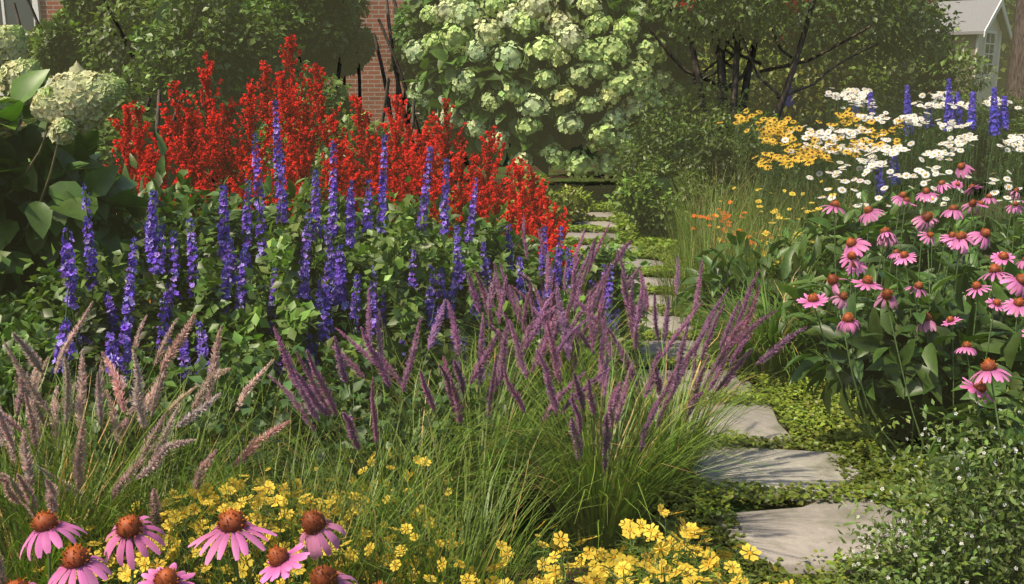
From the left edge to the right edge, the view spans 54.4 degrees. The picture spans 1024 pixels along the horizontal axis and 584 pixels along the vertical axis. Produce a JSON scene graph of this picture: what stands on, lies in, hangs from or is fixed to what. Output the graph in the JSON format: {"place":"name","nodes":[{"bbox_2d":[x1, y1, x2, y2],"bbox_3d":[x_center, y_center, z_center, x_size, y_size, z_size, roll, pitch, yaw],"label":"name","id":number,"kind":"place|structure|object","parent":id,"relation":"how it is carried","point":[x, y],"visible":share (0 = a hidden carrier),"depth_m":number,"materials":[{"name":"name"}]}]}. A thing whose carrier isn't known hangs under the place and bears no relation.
{"place":"outdoors","nodes":[
{"label":"outdoors","id":0,"kind":"place"},
{"bbox_2d":[19,516,357,583],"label":"coneflower petals","id":1,"kind":"object","parent":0,"point":[313,543],"visible":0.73,"depth_m":1.71,"materials":[{"name":"pink plant"}]},
{"bbox_2d":[2,506,385,583],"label":"coneflower centers","id":2,"kind":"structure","parent":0,"point":[77,555],"depth_m":1.70,"materials":[{"name":"orange plant"}]},
{"bbox_2d":[140,105,1023,583],"bbox_3d":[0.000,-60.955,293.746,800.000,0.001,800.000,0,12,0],"label":"ground","id":3,"kind":"structure","parent":0,"point":[562,177],"depth_m":3.61,"materials":[{"name":"green plant"}]},
{"bbox_2d":[0,24,175,327],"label":"panicle hydrangea","id":4,"kind":"object","parent":3,"relation":"on","point":[57,209],"depth_m":3.99,"materials":[{"name":"green plant"}]},
{"bbox_2d":[48,537,320,583],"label":"stems","id":5,"kind":"object","parent":3,"relation":"on","point":[132,571],"visible":0.4,"depth_m":1.77,"materials":[{"name":"green plant"}]},
{"bbox_2d":[0,0,453,163],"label":"brick house","id":6,"kind":"structure","parent":3,"relation":"on","point":[372,90],"depth_m":16.50,"materials":[{"name":"red brick"}]},
{"bbox_2d":[12,0,508,223],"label":"house shrubs","id":7,"kind":"object","parent":3,"relation":"on","point":[319,31],"depth_m":11.01,"materials":[{"name":"plant"}]},
{"bbox_2d":[0,255,567,532],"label":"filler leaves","id":8,"kind":"object","parent":3,"relation":"on","point":[6,319],"visible":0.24,"depth_m":3.20,"materials":[{"name":"green plant"}]},
{"bbox_2d":[0,302,640,583],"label":"loose grass","id":9,"kind":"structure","parent":3,"relation":"on","point":[479,563],"depth_m":2.70,"materials":[{"name":"green plant"}]},
{"bbox_2d":[0,100,651,481],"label":"blue salvia","id":10,"kind":"object","parent":3,"relation":"on","point":[245,340],"depth_m":3.83,"materials":[{"name":"plant"}]},
{"bbox_2d":[52,100,620,406],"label":"blue salvia flowers","id":11,"kind":"object","parent":10,"relation":"attached to","point":[338,294],"visible":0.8,"depth_m":4.19,"materials":[{"name":"blue plant"}]},
{"bbox_2d":[108,131,595,315],"bbox_3d":[-0.879,-0.226,5.431,2.756,1.333,2.853,0,12,0],"label":"foliage","id":12,"kind":"object","parent":3,"relation":"on","point":[196,201],"depth_m":5.21,"materials":[{"name":"green plant"}]},
{"bbox_2d":[103,34,579,273],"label":"red salvia flowers","id":13,"kind":"object","parent":12,"relation":"attached to","point":[187,139],"visible":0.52,"depth_m":6.03,"materials":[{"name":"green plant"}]},
{"bbox_2d":[0,258,817,583],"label":"fountain grass","id":14,"kind":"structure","parent":3,"relation":"on","point":[666,454],"depth_m":3.07,"materials":[{"name":"green plant"}]},
{"bbox_2d":[0,214,807,583],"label":"purple flower spikes","id":15,"kind":"object","parent":14,"relation":"on","point":[28,394],"visible":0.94,"depth_m":3.01,"materials":[{"name":"purple plant"}]},
{"bbox_2d":[25,447,793,583],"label":"coreopsis","id":16,"kind":"object","parent":3,"relation":"on","point":[688,528],"depth_m":2.47,"materials":[{"name":"yellow plant"}]},
{"bbox_2d":[401,0,704,181],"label":"hydrangea","id":17,"kind":"object","parent":3,"relation":"on","point":[640,87],"depth_m":11.09,"materials":[{"name":"plant"}]},
{"bbox_2d":[565,232,615,244],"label":"path stone","id":18,"kind":"object","parent":3,"relation":"on","point":[591,235],"visible":0.31,"depth_m":9.35,"materials":[{"name":"grey stone"}]},
{"bbox_2d":[566,221,623,232],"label":"path stone","id":19,"kind":"object","parent":3,"relation":"on","point":[603,223],"visible":0.29,"depth_m":10.07,"materials":[{"name":"grey stone"}]},
{"bbox_2d":[583,212,613,221],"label":"path stone","id":20,"kind":"object","parent":3,"relation":"on","point":[602,214],"visible":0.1,"depth_m":10.75,"materials":[{"name":"grey stone"}]},
{"bbox_2d":[573,243,645,256],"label":"path stone","id":21,"kind":"object","parent":3,"relation":"on","point":[607,247],"visible":0.16,"depth_m":8.68,"materials":[{"name":"grey stone"}]},
{"bbox_2d":[601,259,666,274],"bbox_3d":[0.911,-0.191,7.858,0.654,0.066,0.652,-1,12,-7],"label":"path stone","id":22,"kind":"object","parent":3,"relation":"on","point":[637,262],"visible":0.14,"depth_m":7.91,"materials":[{"name":"grey stone"}]},
{"bbox_2d":[616,276,680,293],"bbox_3d":[0.907,-0.029,7.099,0.683,0.066,0.546,4,13,16],"label":"path stone","id":23,"kind":"object","parent":3,"relation":"on","point":[649,280],"visible":0.04,"depth_m":7.16,"materials":[{"name":"grey stone"}]},
{"bbox_2d":[644,294,679,315],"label":"path stone","id":24,"kind":"object","parent":3,"relation":"on","point":[651,298],"visible":0.08,"depth_m":6.51,"materials":[{"name":"grey stone"}]},
{"bbox_2d":[639,316,697,339],"bbox_3d":[0.777,0.222,5.913,0.588,0.068,0.486,0,12,0],"label":"path stone","id":25,"kind":"object","parent":3,"relation":"on","point":[650,323],"visible":0.14,"depth_m":5.92,"materials":[{"name":"grey stone"}]},
{"bbox_2d":[634,340,715,367],"bbox_3d":[0.784,0.341,5.355,0.624,0.067,0.471,0,12,0],"label":"path stone","id":26,"kind":"object","parent":3,"relation":"on","point":[654,347],"visible":0.04,"depth_m":5.36,"materials":[{"name":"grey stone"}]},
{"bbox_2d":[624,368,751,403],"bbox_3d":[0.847,0.461,4.789,0.609,0.066,0.530,0,12,0],"label":"path stone","id":27,"kind":"object","parent":3,"relation":"on","point":[721,378],"visible":0.2,"depth_m":4.77,"materials":[{"name":"grey stone"}]},
{"bbox_2d":[649,403,794,447],"bbox_3d":[0.851,0.579,4.234,0.632,0.066,0.530,0,12,0],"label":"path stone","id":28,"kind":"object","parent":3,"relation":"on","point":[766,426],"visible":0.29,"depth_m":4.21,"materials":[{"name":"grey stone"}]},
{"bbox_2d":[422,183,1023,583],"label":"ground cover","id":29,"kind":"object","parent":3,"relation":"on","point":[600,199],"visible":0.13,"depth_m":3.88,"materials":[{"name":"green plant"}]},
{"bbox_2d":[822,387,1023,583],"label":"airy bush","id":30,"kind":"object","parent":29,"relation":"on","point":[956,536],"depth_m":2.68,"materials":[{"name":"green plant"}]},
{"bbox_2d":[474,0,1015,140],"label":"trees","id":31,"kind":"object","parent":3,"relation":"on","point":[1010,6],"depth_m":29.37,"materials":[{"name":"green plant"}]},
{"bbox_2d":[511,0,1023,236],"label":"shrubs","id":32,"kind":"object","parent":3,"relation":"on","point":[653,162],"depth_m":12.51,"materials":[{"name":"green plant"}]},
{"bbox_2d":[628,142,915,385],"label":"bed grasses","id":33,"kind":"object","parent":3,"relation":"on","point":[760,342],"visible":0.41,"depth_m":6.07,"materials":[{"name":"green plant"}]},
{"bbox_2d":[684,445,860,500],"bbox_3d":[0.917,0.687,3.727,0.763,0.066,0.444,2,12,11],"label":"path stone","id":34,"kind":"object","parent":3,"relation":"on","point":[795,466],"visible":0.51,"depth_m":3.71,"materials":[{"name":"grey stone"}]},
{"bbox_2d":[630,0,964,136],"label":"tree","id":35,"kind":"object","parent":3,"relation":"on","point":[703,14],"depth_m":10.97,"materials":[{"name":"green plant"}]},
{"bbox_2d":[647,0,932,46],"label":"berries","id":36,"kind":"object","parent":35,"relation":"on","point":[794,2],"visible":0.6,"depth_m":10.79,"materials":[{"name":"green plant"}]},
{"bbox_2d":[709,491,929,573],"bbox_3d":[1.019,0.797,3.204,0.656,0.069,0.502,-5,13,-21],"label":"path stone","id":37,"kind":"object","parent":3,"relation":"on","point":[791,537],"visible":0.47,"depth_m":3.19,"materials":[{"name":"grey stone"}]},
{"bbox_2d":[672,177,1023,569],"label":"foliage","id":38,"kind":"object","parent":3,"relation":"on","point":[875,343],"depth_m":3.91,"materials":[{"name":"green plant"}]},
{"bbox_2d":[796,163,1023,402],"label":"coneflower petals","id":39,"kind":"object","parent":38,"relation":"attached to","point":[1014,284],"visible":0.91,"depth_m":3.83,"materials":[{"name":"pink plant"}]},
{"bbox_2d":[807,162,1023,393],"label":"coneflower centers","id":40,"kind":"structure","parent":38,"relation":"attached to","point":[988,364],"depth_m":3.79,"materials":[{"name":"orange plant"}]},
{"bbox_2d":[681,90,1023,292],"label":"foliage","id":41,"kind":"object","parent":3,"relation":"on","point":[902,160],"depth_m":8.61,"materials":[{"name":"green plant"}]},
{"bbox_2d":[691,87,1023,276],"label":"flowers","id":42,"kind":"object","parent":41,"relation":"on","point":[913,118],"visible":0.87,"depth_m":8.40,"materials":[{"name":"white plant"}]},
{"bbox_2d":[786,106,1002,228],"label":"flower stems","id":43,"kind":"object","parent":3,"relation":"on","point":[954,172],"visible":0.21,"depth_m":9.61,"materials":[{"name":"plant"}]},
{"bbox_2d":[699,78,1009,199],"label":"blue flower spikes","id":44,"kind":"object","parent":43,"relation":"attached to","point":[995,125],"visible":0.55,"depth_m":9.50,"materials":[{"name":"blue plant"}]},
{"bbox_2d":[1005,0,1023,106],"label":"trunk","id":45,"kind":"object","parent":3,"relation":"on","point":[1015,79],"visible":0.5,"depth_m":20.90,"materials":[{"name":"brown plant"}]},
{"bbox_2d":[920,0,1011,112],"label":"shed","id":46,"kind":"structure","parent":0,"point":[985,27],"depth_m":24.78,"materials":[{"name":"beige"}]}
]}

